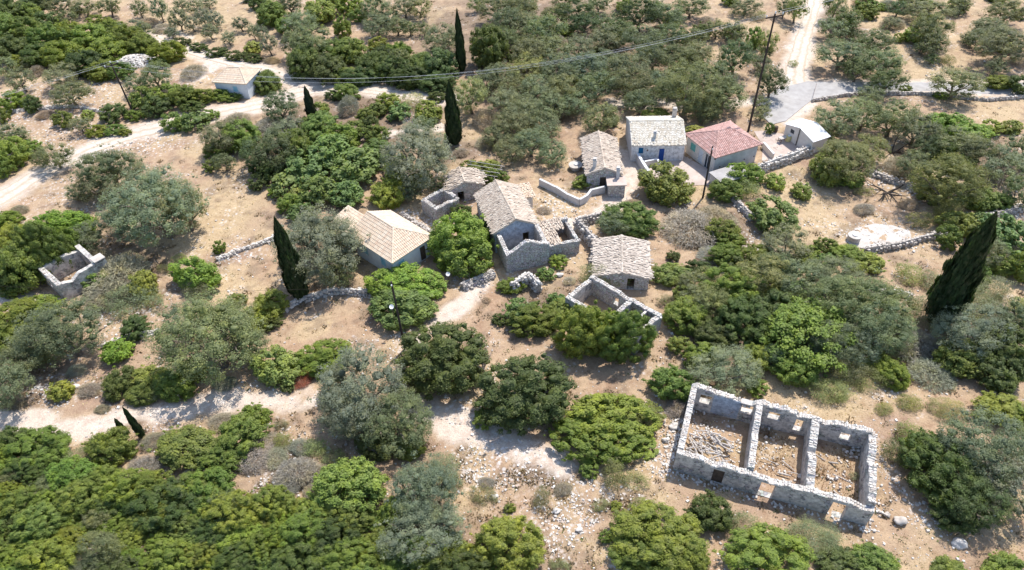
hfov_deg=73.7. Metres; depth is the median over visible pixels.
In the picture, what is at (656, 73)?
olive tree
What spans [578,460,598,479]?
evergreen shrub
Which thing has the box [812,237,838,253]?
evergreen shrub
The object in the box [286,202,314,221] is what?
fig tree
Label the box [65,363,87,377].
dry shrub
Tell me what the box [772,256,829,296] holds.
olive tree
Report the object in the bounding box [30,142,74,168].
olive tree
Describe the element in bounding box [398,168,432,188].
evergreen shrub
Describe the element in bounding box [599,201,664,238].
evergreen shrub
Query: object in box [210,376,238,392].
dry shrub
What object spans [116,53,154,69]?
stone heap
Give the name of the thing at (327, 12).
leafy shrub
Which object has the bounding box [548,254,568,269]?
evergreen shrub
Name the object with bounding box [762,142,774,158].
garden wall
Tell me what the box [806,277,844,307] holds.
olive tree
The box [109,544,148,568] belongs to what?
thicket shrub
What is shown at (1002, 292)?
wispy shrub
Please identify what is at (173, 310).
olive tree
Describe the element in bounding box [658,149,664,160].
door
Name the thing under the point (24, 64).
olive tree
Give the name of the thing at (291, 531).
thicket shrub
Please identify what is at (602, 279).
wispy shrub
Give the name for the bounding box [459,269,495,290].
dry stone wall
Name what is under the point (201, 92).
evergreen shrub
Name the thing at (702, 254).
dry shrub
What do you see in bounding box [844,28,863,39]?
olive tree
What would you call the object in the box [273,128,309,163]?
evergreen shrub
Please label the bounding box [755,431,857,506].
dry weeds
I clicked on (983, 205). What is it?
leafy shrub
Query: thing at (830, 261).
olive tree
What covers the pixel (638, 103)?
olive tree
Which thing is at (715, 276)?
wispy shrub
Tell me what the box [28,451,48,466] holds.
thicket shrub
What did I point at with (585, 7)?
olive tree
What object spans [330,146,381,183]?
fig tree
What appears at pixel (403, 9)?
olive tree
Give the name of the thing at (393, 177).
evergreen shrub
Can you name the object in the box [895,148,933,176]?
olive tree
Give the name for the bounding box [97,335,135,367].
broadleaf tree
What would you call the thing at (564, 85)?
olive tree
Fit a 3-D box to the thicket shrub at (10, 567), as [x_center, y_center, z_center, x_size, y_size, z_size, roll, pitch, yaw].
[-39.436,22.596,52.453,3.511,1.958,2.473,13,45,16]
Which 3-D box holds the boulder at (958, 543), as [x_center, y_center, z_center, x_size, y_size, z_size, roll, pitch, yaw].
[34.651,19.944,52.850,1.208,0.791,1.028,-3,43,0]
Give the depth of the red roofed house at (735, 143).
90.79 m
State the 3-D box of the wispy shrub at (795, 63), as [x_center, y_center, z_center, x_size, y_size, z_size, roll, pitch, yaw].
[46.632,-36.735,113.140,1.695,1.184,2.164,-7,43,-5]
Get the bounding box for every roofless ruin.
[38,244,113,300]
[565,276,661,354]
[673,382,877,525]
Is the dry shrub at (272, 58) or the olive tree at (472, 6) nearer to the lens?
the dry shrub at (272, 58)
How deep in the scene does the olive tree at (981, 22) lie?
116.30 m
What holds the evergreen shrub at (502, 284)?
on the ground at (452, 302)
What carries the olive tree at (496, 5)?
on the ground at (452, 302)
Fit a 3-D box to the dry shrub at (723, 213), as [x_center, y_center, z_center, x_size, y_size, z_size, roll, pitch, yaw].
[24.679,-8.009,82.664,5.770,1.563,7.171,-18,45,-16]
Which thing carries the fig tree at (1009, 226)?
on the ground at (452, 302)
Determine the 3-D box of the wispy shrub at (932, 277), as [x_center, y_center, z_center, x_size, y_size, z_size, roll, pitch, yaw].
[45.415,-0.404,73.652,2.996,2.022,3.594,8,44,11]
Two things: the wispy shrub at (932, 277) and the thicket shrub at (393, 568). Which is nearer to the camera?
the thicket shrub at (393, 568)
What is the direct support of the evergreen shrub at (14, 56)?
on the ground at (452, 302)
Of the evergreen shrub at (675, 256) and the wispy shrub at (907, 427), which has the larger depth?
the evergreen shrub at (675, 256)
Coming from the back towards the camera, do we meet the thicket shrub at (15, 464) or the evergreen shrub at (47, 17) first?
the evergreen shrub at (47, 17)
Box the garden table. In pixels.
[778,135,786,143]
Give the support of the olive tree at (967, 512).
on the ground at (452, 302)
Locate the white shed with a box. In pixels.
[784,118,830,151]
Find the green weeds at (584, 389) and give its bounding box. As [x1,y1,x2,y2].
[2,1,1019,569]
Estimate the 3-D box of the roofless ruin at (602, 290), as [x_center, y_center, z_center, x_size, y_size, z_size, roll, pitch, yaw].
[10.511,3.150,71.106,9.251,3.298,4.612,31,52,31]
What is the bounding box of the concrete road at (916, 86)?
[844,82,1023,93]
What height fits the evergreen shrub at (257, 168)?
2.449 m
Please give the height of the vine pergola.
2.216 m
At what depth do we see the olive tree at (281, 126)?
97.46 m
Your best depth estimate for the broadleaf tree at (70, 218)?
82.61 m
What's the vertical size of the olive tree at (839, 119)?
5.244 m
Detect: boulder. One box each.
[552,507,560,514]
[575,527,582,532]
[661,437,669,442]
[668,422,679,429]
[883,511,890,517]
[893,516,907,525]
[951,537,967,549]
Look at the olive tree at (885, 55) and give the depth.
106.08 m
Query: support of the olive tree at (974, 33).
on the ground at (452, 302)
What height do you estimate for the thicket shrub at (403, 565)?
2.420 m
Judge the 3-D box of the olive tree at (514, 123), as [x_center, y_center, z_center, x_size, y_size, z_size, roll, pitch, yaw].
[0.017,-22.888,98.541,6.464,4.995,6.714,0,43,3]
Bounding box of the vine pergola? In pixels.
[467,161,504,179]
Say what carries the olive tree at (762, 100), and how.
on the ground at (452, 302)
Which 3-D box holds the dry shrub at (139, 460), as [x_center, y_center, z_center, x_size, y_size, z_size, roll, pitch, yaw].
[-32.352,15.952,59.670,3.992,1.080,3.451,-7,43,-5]
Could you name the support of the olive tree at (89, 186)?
on the ground at (452, 302)
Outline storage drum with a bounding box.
[785,135,791,141]
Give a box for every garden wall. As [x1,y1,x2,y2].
[539,178,605,205]
[636,153,648,172]
[644,158,658,166]
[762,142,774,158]
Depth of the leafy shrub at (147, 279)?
76.15 m
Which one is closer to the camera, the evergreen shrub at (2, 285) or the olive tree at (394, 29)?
the evergreen shrub at (2, 285)
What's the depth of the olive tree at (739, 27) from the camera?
119.31 m
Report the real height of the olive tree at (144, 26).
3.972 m
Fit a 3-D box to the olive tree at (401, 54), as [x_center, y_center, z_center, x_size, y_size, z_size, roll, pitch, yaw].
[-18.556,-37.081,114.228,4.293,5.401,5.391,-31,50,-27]
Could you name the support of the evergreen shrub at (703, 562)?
on the ground at (452, 302)
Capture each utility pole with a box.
[104,61,134,114]
[390,281,404,349]
[702,146,712,198]
[747,11,783,131]
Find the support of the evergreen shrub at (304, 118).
on the ground at (452, 302)
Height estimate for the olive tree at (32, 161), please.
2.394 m
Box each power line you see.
[8,285,381,290]
[110,15,766,82]
[111,13,768,78]
[122,12,782,77]
[547,150,709,232]
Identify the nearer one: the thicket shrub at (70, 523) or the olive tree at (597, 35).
the thicket shrub at (70, 523)
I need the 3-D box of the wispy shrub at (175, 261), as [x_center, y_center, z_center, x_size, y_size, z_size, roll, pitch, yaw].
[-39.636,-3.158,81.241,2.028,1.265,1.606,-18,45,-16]
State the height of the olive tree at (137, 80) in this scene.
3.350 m
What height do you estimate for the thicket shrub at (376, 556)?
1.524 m
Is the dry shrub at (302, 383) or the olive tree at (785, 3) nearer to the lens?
the dry shrub at (302, 383)
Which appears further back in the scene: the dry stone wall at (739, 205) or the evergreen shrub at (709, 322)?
the dry stone wall at (739, 205)
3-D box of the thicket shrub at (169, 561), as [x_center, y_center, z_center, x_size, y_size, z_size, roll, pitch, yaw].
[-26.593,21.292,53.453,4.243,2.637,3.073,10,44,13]
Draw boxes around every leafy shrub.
[44,379,75,402]
[81,109,94,119]
[126,269,158,300]
[130,362,171,387]
[146,424,217,473]
[243,40,261,52]
[248,344,300,388]
[287,187,302,194]
[298,0,338,26]
[367,35,388,50]
[413,99,442,124]
[413,272,448,291]
[460,160,476,167]
[469,159,500,173]
[482,168,510,183]
[503,502,515,512]
[558,23,575,36]
[571,174,598,189]
[637,160,695,207]
[640,107,669,116]
[650,262,690,286]
[685,124,703,132]
[703,217,741,242]
[757,275,791,295]
[764,172,785,191]
[790,182,812,200]
[794,244,820,264]
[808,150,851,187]
[838,170,865,188]
[846,249,889,273]
[878,3,886,10]
[903,26,923,42]
[911,173,960,207]
[915,31,936,43]
[933,210,980,236]
[959,187,1000,212]
[986,252,1019,277]
[994,119,1023,134]
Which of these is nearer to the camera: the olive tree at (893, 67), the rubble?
the rubble
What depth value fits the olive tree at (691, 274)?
73.19 m
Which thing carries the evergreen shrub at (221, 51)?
on the ground at (452, 302)
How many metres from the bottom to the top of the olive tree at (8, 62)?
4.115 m
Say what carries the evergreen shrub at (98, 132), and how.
on the ground at (452, 302)
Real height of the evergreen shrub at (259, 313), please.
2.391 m
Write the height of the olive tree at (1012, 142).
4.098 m
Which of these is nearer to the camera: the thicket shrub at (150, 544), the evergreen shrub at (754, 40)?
the thicket shrub at (150, 544)
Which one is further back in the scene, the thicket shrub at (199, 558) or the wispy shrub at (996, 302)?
the wispy shrub at (996, 302)
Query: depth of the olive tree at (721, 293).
70.26 m
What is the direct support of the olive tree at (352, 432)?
on the ground at (452, 302)
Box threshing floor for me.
[846,223,910,247]
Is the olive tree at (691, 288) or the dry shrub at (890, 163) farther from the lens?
the dry shrub at (890, 163)
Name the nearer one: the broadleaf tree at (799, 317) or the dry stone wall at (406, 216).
the broadleaf tree at (799, 317)
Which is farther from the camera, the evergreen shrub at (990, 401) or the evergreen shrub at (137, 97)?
the evergreen shrub at (137, 97)
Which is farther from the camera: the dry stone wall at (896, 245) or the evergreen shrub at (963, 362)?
the dry stone wall at (896, 245)
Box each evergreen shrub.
[0,0,28,19]
[0,11,19,37]
[0,31,28,63]
[0,89,30,113]
[0,107,10,123]
[0,135,34,167]
[0,154,18,178]
[0,210,24,228]
[0,221,22,247]
[0,238,52,292]
[0,269,26,296]
[0,284,25,298]
[0,294,59,335]
[0,322,27,359]
[0,424,30,456]
[1,13,44,38]
[1,425,72,470]
[7,54,26,71]
[8,217,75,268]
[10,2,41,17]
[18,41,56,67]
[19,0,51,9]
[19,95,43,113]
[24,139,43,152]
[25,21,72,50]
[28,11,60,25]
[38,37,84,70]
[38,249,64,271]
[41,226,87,251]
[49,110,76,127]
[51,19,85,42]
[61,49,103,78]
[68,21,110,47]
[79,33,128,61]
[80,270,110,289]
[81,426,143,466]
[83,58,116,82]
[84,14,111,24]
[84,124,109,137]
[96,18,127,36]
[97,102,127,124]
[99,364,136,402]
[101,21,145,48]
[103,124,128,135]
[106,61,136,80]
[117,128,132,136]
[119,313,153,341]
[122,477,198,531]
[123,110,145,121]
[123,378,163,406]
[125,33,158,53]
[128,85,161,110]
[139,95,173,118]
[145,38,187,63]
[151,367,199,402]
[152,82,180,103]
[158,111,190,132]
[170,84,201,106]
[171,356,207,384]
[174,37,190,45]
[178,100,205,112]
[184,462,236,504]
[188,42,208,52]
[189,88,217,103]
[193,443,248,476]
[201,109,219,119]
[201,139,232,159]
[201,159,217,172]
[204,46,228,57]
[206,89,229,101]
[211,240,225,254]
[215,411,274,459]
[220,117,261,151]
[223,50,247,60]
[224,92,242,102]
[226,293,247,305]
[243,53,263,62]
[244,302,272,330]
[246,172,268,190]
[247,157,266,175]
[248,0,266,10]
[253,69,284,95]
[253,288,289,317]
[254,313,286,331]
[256,0,290,27]
[256,158,285,183]
[267,185,280,198]
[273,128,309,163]
[274,17,297,36]
[276,193,304,213]
[280,378,296,393]
[284,43,323,80]
[290,338,356,379]
[297,116,308,133]
[300,110,338,143]
[304,49,346,85]
[314,101,331,114]
[315,0,335,7]
[318,37,348,59]
[323,90,341,100]
[331,82,361,99]
[332,14,351,38]
[332,36,372,64]
[332,67,356,83]
[334,134,359,159]
[335,0,364,16]
[338,65,379,87]
[347,8,367,22]
[347,119,370,140]
[353,427,403,461]
[354,50,388,79]
[354,105,376,123]
[361,137,395,165]
[362,112,379,130]
[364,125,391,143]
[364,177,405,209]
[366,99,387,118]
[372,44,394,56]
[374,55,413,83]
[374,92,400,111]
[376,495,411,530]
[379,152,413,180]
[385,41,414,55]
[389,64,429,90]
[394,431,426,462]
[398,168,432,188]
[403,51,430,77]
[418,71,457,93]
[423,47,460,77]
[426,89,445,102]
[449,201,471,216]
[469,514,547,569]
[472,407,492,430]
[491,313,505,326]
[495,277,527,294]
[501,300,557,338]
[506,50,520,61]
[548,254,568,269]
[549,297,573,321]
[549,300,610,360]
[571,73,591,88]
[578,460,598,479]
[590,71,608,87]
[593,44,605,54]
[594,308,658,364]
[598,529,615,543]
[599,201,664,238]
[602,115,619,126]
[607,499,716,569]
[607,535,666,569]
[611,500,622,509]
[616,0,628,11]
[641,363,695,401]
[662,295,712,335]
[665,336,691,354]
[665,540,711,569]
[666,249,680,261]
[672,284,691,300]
[682,341,728,372]
[683,259,711,275]
[690,21,712,38]
[691,314,726,341]
[697,262,767,306]
[703,242,743,265]
[706,177,748,202]
[717,232,746,249]
[718,521,817,569]
[721,0,738,5]
[723,255,749,273]
[724,25,741,37]
[733,342,772,374]
[741,243,774,267]
[745,26,764,49]
[745,377,769,398]
[764,122,775,134]
[765,354,817,387]
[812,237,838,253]
[813,544,862,569]
[827,243,866,261]
[835,16,856,31]
[843,539,901,569]
[854,0,880,12]
[855,344,885,368]
[856,3,880,20]
[872,354,913,392]
[893,32,905,42]
[896,427,993,518]
[898,85,912,91]
[898,429,950,475]
[923,138,957,161]
[925,495,994,535]
[929,554,967,569]
[930,338,990,379]
[931,91,949,99]
[935,224,963,250]
[941,153,977,174]
[946,0,969,13]
[970,348,1023,394]
[970,390,1023,426]
[972,318,1023,371]
[979,549,1023,569]
[980,266,993,286]
[982,118,1004,135]
[983,74,1015,89]
[987,191,1015,211]
[1002,402,1023,431]
[1005,74,1023,94]
[1009,251,1023,283]
[1010,8,1023,20]
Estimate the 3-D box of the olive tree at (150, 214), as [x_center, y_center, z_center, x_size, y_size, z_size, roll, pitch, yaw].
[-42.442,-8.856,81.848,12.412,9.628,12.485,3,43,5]
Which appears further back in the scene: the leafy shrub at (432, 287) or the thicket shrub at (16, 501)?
the leafy shrub at (432, 287)
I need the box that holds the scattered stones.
[0,2,1023,569]
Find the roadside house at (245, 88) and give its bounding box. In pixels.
[211,66,262,98]
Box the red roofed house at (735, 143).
[685,120,762,171]
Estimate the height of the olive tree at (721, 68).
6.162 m
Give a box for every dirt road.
[0,84,445,205]
[150,33,302,87]
[783,0,820,86]
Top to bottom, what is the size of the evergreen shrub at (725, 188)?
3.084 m
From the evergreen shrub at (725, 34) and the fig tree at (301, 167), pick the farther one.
the evergreen shrub at (725, 34)
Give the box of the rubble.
[652,398,893,541]
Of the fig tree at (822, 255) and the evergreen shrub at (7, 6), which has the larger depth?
the evergreen shrub at (7, 6)
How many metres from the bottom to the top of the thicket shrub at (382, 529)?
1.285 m
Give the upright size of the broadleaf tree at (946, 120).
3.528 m
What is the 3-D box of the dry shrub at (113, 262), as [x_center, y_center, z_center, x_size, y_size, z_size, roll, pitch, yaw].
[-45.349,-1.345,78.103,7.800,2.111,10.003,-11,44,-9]
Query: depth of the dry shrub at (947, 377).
64.24 m
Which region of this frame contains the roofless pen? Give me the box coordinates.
[421,187,459,220]
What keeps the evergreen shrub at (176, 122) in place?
on the ground at (452, 302)
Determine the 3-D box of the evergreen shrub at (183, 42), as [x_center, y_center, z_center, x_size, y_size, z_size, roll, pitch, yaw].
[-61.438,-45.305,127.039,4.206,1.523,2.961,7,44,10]
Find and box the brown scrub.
[2,0,1023,569]
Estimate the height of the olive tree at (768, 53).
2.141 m
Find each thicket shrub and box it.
[0,448,15,463]
[0,454,36,481]
[0,463,6,471]
[0,467,21,484]
[0,479,21,500]
[0,485,50,523]
[0,513,26,536]
[0,517,7,534]
[0,532,15,550]
[0,539,28,564]
[0,551,21,569]
[0,564,13,569]
[4,563,37,569]
[7,501,73,542]
[11,536,77,569]
[12,533,44,552]
[21,466,48,486]
[24,488,66,516]
[27,474,68,493]
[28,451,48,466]
[42,454,101,499]
[49,524,90,556]
[54,475,109,520]
[57,513,81,529]
[66,553,94,569]
[67,519,94,537]
[72,525,127,563]
[77,550,110,569]
[78,509,110,528]
[82,495,123,521]
[82,554,146,569]
[84,462,122,496]
[93,512,129,536]
[95,467,156,508]
[106,499,128,520]
[106,529,148,553]
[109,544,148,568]
[117,513,150,540]
[127,469,177,501]
[133,555,161,569]
[141,503,177,533]
[142,530,174,551]
[143,482,185,511]
[143,536,194,569]
[164,510,203,540]
[173,470,215,506]
[174,561,203,569]
[176,501,206,524]
[177,529,204,550]
[183,541,217,569]
[186,510,236,548]
[198,488,266,534]
[199,482,233,510]
[201,551,229,569]
[209,538,262,569]
[210,527,247,555]
[227,518,265,547]
[233,530,277,561]
[250,483,295,519]
[251,516,273,531]
[253,547,275,569]
[254,561,286,569]
[258,538,329,569]
[260,521,302,549]
[268,510,294,530]
[278,507,328,555]
[291,492,338,533]
[292,496,310,512]
[302,545,339,569]
[303,514,360,553]
[319,536,377,569]
[321,495,377,537]
[350,564,373,569]
[352,547,387,569]
[356,533,381,554]
[364,511,384,531]
[370,525,399,543]
[370,559,397,569]
[373,542,395,561]
[385,557,408,569]
[388,533,436,569]
[405,527,470,569]
[411,563,425,569]
[428,547,492,569]
[461,543,493,566]
[490,565,502,569]
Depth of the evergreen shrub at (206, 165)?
94.78 m
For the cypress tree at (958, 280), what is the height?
14.437 m
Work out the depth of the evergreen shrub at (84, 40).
125.71 m
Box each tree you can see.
[0,56,17,75]
[0,122,31,143]
[0,342,50,377]
[0,359,36,411]
[2,315,69,362]
[3,65,36,92]
[5,294,115,366]
[18,55,36,66]
[20,294,66,319]
[21,209,98,242]
[28,154,49,165]
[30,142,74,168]
[36,240,61,255]
[41,0,73,16]
[41,61,77,86]
[47,80,95,107]
[55,10,78,23]
[63,182,85,200]
[66,142,148,188]
[66,219,108,250]
[67,116,91,133]
[70,0,97,16]
[70,171,118,201]
[91,199,150,239]
[94,0,121,17]
[95,162,210,248]
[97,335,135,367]
[99,160,162,207]
[107,19,155,38]
[114,418,125,427]
[122,73,148,92]
[122,406,145,438]
[129,0,148,17]
[136,59,172,90]
[141,285,271,385]
[147,0,167,22]
[148,57,168,66]
[153,179,209,236]
[154,301,205,344]
[164,26,178,38]
[167,6,187,30]
[167,255,223,293]
[173,0,190,8]
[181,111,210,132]
[183,16,199,31]
[186,0,204,14]
[193,7,213,27]
[196,117,245,152]
[200,0,217,8]
[200,23,218,39]
[203,10,226,29]
[207,296,256,337]
[210,152,238,170]
[220,30,235,44]
[227,327,271,362]
[230,17,250,31]
[235,135,274,170]
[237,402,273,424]
[247,23,258,39]
[250,127,297,170]
[253,24,268,39]
[258,33,277,55]
[260,88,299,120]
[262,119,298,148]
[269,201,370,285]
[270,170,302,197]
[272,216,308,299]
[276,0,304,14]
[278,114,304,133]
[279,9,318,32]
[279,25,310,51]
[285,145,333,184]
[286,23,331,51]
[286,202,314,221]
[286,214,322,252]
[298,176,337,206]
[303,85,316,116]
[305,133,350,172]
[305,455,389,511]
[307,342,406,432]
[311,389,384,440]
[318,365,358,392]
[319,251,357,287]
[321,121,364,143]
[327,180,363,208]
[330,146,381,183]
[331,219,352,248]
[357,385,434,460]
[358,0,390,20]
[360,11,394,37]
[363,268,401,297]
[365,286,438,331]
[373,496,471,568]
[374,261,447,305]
[377,8,401,23]
[378,117,458,189]
[382,17,408,35]
[383,450,466,527]
[385,101,410,121]
[389,0,418,17]
[389,48,411,69]
[391,320,492,400]
[395,181,423,200]
[399,21,419,36]
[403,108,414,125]
[405,0,432,17]
[409,114,436,132]
[417,20,429,35]
[419,22,462,53]
[425,209,494,258]
[426,235,470,271]
[427,176,446,192]
[439,229,500,278]
[444,79,462,144]
[453,74,489,114]
[454,8,465,71]
[466,0,485,12]
[467,214,491,243]
[469,18,509,70]
[472,351,579,436]
[473,67,496,92]
[475,0,515,20]
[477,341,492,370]
[482,123,510,146]
[483,60,517,89]
[487,84,521,116]
[489,4,527,35]
[490,107,532,140]
[492,133,528,162]
[496,73,529,99]
[497,25,519,53]
[501,297,540,324]
[505,0,540,15]
[505,51,542,83]
[505,93,542,126]
[508,9,543,37]
[511,33,546,69]
[512,126,553,156]
[518,72,553,100]
[520,12,569,44]
[523,85,566,118]
[525,110,562,139]
[532,35,575,67]
[534,138,567,167]
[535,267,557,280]
[536,51,580,85]
[539,3,567,28]
[543,73,585,101]
[543,99,561,109]
[546,292,564,305]
[548,0,572,8]
[554,0,598,23]
[557,50,607,82]
[559,87,593,115]
[563,33,596,63]
[567,10,599,34]
[575,66,620,102]
[580,101,622,132]
[583,307,616,348]
[586,0,611,13]
[588,49,620,70]
[589,22,624,52]
[595,210,631,236]
[598,9,622,31]
[600,17,638,47]
[603,51,651,80]
[606,66,656,101]
[614,0,666,31]
[614,23,667,58]
[620,88,661,115]
[630,40,675,71]
[646,0,686,30]
[647,67,682,97]
[650,21,691,52]
[653,58,722,113]
[657,43,702,73]
[674,0,711,18]
[675,270,713,291]
[676,33,695,47]
[678,97,722,119]
[678,284,716,310]
[681,39,715,65]
[682,488,734,532]
[683,28,710,47]
[686,344,763,396]
[689,58,738,94]
[689,281,730,317]
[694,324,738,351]
[696,112,711,124]
[705,18,729,38]
[705,76,748,111]
[706,108,722,120]
[708,291,777,345]
[713,36,759,76]
[724,18,748,41]
[726,161,765,188]
[726,162,748,169]
[728,0,764,15]
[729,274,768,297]
[731,252,792,294]
[744,194,800,235]
[750,106,772,120]
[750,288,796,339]
[751,53,771,71]
[751,95,771,108]
[752,250,795,273]
[754,63,791,97]
[758,30,779,53]
[758,46,774,56]
[759,295,860,377]
[760,223,813,259]
[762,343,801,372]
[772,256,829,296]
[776,0,793,18]
[777,277,807,294]
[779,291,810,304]
[785,0,809,22]
[798,320,867,366]
[801,255,866,290]
[801,262,910,328]
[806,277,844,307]
[811,37,869,71]
[811,96,862,135]
[813,130,882,181]
[816,252,837,267]
[817,14,849,40]
[820,121,847,138]
[821,0,848,16]
[823,127,834,142]
[830,321,889,365]
[835,5,863,32]
[839,93,890,130]
[842,295,919,355]
[843,55,874,81]
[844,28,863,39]
[851,24,898,60]
[853,131,891,160]
[855,86,885,103]
[856,45,906,76]
[861,97,924,137]
[862,66,910,94]
[864,176,915,204]
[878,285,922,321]
[879,310,917,337]
[882,16,901,28]
[882,61,903,75]
[886,0,909,16]
[886,129,914,157]
[891,109,945,145]
[894,0,916,3]
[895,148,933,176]
[897,0,958,22]
[905,150,997,208]
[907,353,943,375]
[908,10,956,44]
[911,133,946,157]
[913,42,930,53]
[917,112,975,137]
[918,32,952,56]
[923,54,939,64]
[924,211,997,323]
[926,65,988,100]
[930,303,1018,358]
[931,125,985,155]
[936,405,1023,491]
[943,467,1017,528]
[947,0,975,12]
[949,5,962,16]
[952,123,998,147]
[957,137,1005,163]
[960,32,973,41]
[961,36,976,45]
[962,211,986,230]
[964,28,994,48]
[967,16,1014,34]
[970,24,1023,62]
[974,211,1023,260]
[974,450,1023,523]
[980,0,1023,25]
[980,142,1023,185]
[983,56,1010,75]
[985,236,1011,267]
[994,421,1023,463]
[996,294,1023,333]
[1001,172,1023,208]
[1004,133,1023,163]
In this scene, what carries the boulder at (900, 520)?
on the ground at (452, 302)
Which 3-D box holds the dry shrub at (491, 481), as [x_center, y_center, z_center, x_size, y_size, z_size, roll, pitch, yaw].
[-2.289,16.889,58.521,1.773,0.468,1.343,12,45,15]
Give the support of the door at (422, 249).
in the hip roofed house at (394, 239)
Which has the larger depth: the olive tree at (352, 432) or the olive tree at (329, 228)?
the olive tree at (329, 228)
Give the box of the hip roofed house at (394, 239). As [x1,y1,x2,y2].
[333,205,431,273]
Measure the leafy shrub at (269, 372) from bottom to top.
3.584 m
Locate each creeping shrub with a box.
[543,416,628,465]
[552,415,587,445]
[562,392,662,454]
[574,395,615,418]
[585,416,651,464]
[601,395,666,434]
[633,437,658,461]
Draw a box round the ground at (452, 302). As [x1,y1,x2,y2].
[0,0,1023,569]
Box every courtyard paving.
[648,156,709,185]
[754,131,799,160]
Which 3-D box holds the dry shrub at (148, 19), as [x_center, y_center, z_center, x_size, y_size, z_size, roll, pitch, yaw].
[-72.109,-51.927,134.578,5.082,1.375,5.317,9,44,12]
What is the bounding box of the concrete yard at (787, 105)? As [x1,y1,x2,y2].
[761,81,850,123]
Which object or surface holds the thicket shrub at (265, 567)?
on the ground at (452, 302)
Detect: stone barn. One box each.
[443,166,487,200]
[589,234,653,289]
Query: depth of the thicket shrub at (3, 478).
58.73 m
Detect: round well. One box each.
[569,161,581,170]
[847,231,861,243]
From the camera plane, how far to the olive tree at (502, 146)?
93.09 m
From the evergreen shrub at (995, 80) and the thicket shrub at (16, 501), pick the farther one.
the evergreen shrub at (995, 80)
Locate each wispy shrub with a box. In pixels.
[30,346,55,368]
[60,445,103,469]
[98,282,164,320]
[136,391,163,403]
[142,291,162,307]
[156,263,168,272]
[170,253,187,262]
[181,276,217,298]
[206,489,243,519]
[272,431,294,448]
[274,419,289,431]
[302,436,330,457]
[316,445,345,464]
[398,92,422,111]
[424,450,460,484]
[438,470,464,492]
[467,483,498,505]
[532,485,550,509]
[548,558,572,569]
[577,263,611,282]
[581,265,620,285]
[591,498,609,511]
[601,456,627,489]
[617,468,650,490]
[627,496,645,511]
[635,412,651,424]
[651,262,659,279]
[656,294,674,305]
[686,266,730,295]
[722,538,741,554]
[725,510,760,538]
[737,177,763,198]
[747,8,766,21]
[778,513,847,564]
[788,59,798,66]
[790,371,822,387]
[807,377,855,405]
[822,357,870,384]
[839,363,894,393]
[848,471,859,480]
[853,186,875,195]
[873,330,918,364]
[873,400,893,416]
[880,437,905,463]
[893,260,927,286]
[893,419,921,438]
[894,393,926,412]
[905,211,936,228]
[913,294,969,336]
[918,268,939,290]
[926,396,969,422]
[929,198,966,218]
[940,54,956,66]
[963,284,1010,327]
[975,274,1017,301]
[1006,296,1023,321]
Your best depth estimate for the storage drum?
95.42 m
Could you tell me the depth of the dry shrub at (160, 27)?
131.89 m
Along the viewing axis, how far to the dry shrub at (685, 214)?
81.17 m
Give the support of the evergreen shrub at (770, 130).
on the ground at (452, 302)
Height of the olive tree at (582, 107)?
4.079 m
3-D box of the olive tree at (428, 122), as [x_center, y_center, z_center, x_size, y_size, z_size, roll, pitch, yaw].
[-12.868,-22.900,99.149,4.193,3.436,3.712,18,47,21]
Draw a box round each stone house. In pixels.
[473,179,580,272]
[579,130,626,197]
[625,107,686,161]
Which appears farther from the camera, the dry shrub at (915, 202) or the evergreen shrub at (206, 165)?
the evergreen shrub at (206, 165)
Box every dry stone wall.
[6,104,105,113]
[101,328,157,347]
[215,234,273,261]
[257,286,369,327]
[399,211,432,231]
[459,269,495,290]
[509,271,542,294]
[573,216,597,266]
[580,212,606,225]
[730,196,754,221]
[755,145,815,171]
[811,91,1023,101]
[860,229,947,252]
[866,169,927,198]
[946,204,1023,236]
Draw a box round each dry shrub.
[1,394,27,409]
[8,205,28,213]
[28,65,45,76]
[35,109,52,118]
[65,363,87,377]
[75,382,102,398]
[80,250,150,308]
[83,278,134,311]
[84,246,111,264]
[94,404,111,413]
[124,454,165,476]
[134,17,158,27]
[138,432,164,451]
[152,23,175,34]
[178,468,203,481]
[179,64,208,79]
[205,412,237,434]
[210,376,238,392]
[217,112,252,131]
[233,438,276,474]
[254,115,286,138]
[258,432,282,448]
[260,445,288,470]
[263,57,280,63]
[271,455,320,490]
[275,474,302,492]
[287,438,313,456]
[294,367,312,389]
[303,480,316,506]
[306,463,327,480]
[336,94,359,116]
[452,148,468,157]
[470,108,498,130]
[474,136,494,150]
[478,477,494,489]
[481,297,490,303]
[535,206,552,214]
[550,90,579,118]
[554,481,574,495]
[563,276,575,284]
[624,199,643,203]
[646,25,667,34]
[658,208,721,249]
[665,398,691,418]
[692,204,742,230]
[695,244,719,264]
[696,16,715,25]
[853,203,874,214]
[878,18,905,29]
[879,0,896,10]
[882,156,912,177]
[884,327,939,363]
[897,198,919,209]
[906,355,958,393]
[973,301,1022,330]
[975,165,1004,185]
[1008,53,1023,65]
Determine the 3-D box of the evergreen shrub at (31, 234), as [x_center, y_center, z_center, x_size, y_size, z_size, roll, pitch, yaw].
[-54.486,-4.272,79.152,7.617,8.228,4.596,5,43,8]
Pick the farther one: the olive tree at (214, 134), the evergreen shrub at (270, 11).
the evergreen shrub at (270, 11)
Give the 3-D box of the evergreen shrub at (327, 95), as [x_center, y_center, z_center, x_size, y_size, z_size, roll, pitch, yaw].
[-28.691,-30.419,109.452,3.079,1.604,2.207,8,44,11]
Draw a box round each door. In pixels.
[420,246,425,259]
[600,177,605,185]
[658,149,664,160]
[698,149,703,162]
[704,153,709,168]
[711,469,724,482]
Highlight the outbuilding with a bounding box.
[709,165,748,183]
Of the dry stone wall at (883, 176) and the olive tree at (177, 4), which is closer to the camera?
the dry stone wall at (883, 176)
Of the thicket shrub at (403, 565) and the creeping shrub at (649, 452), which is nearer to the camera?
the thicket shrub at (403, 565)

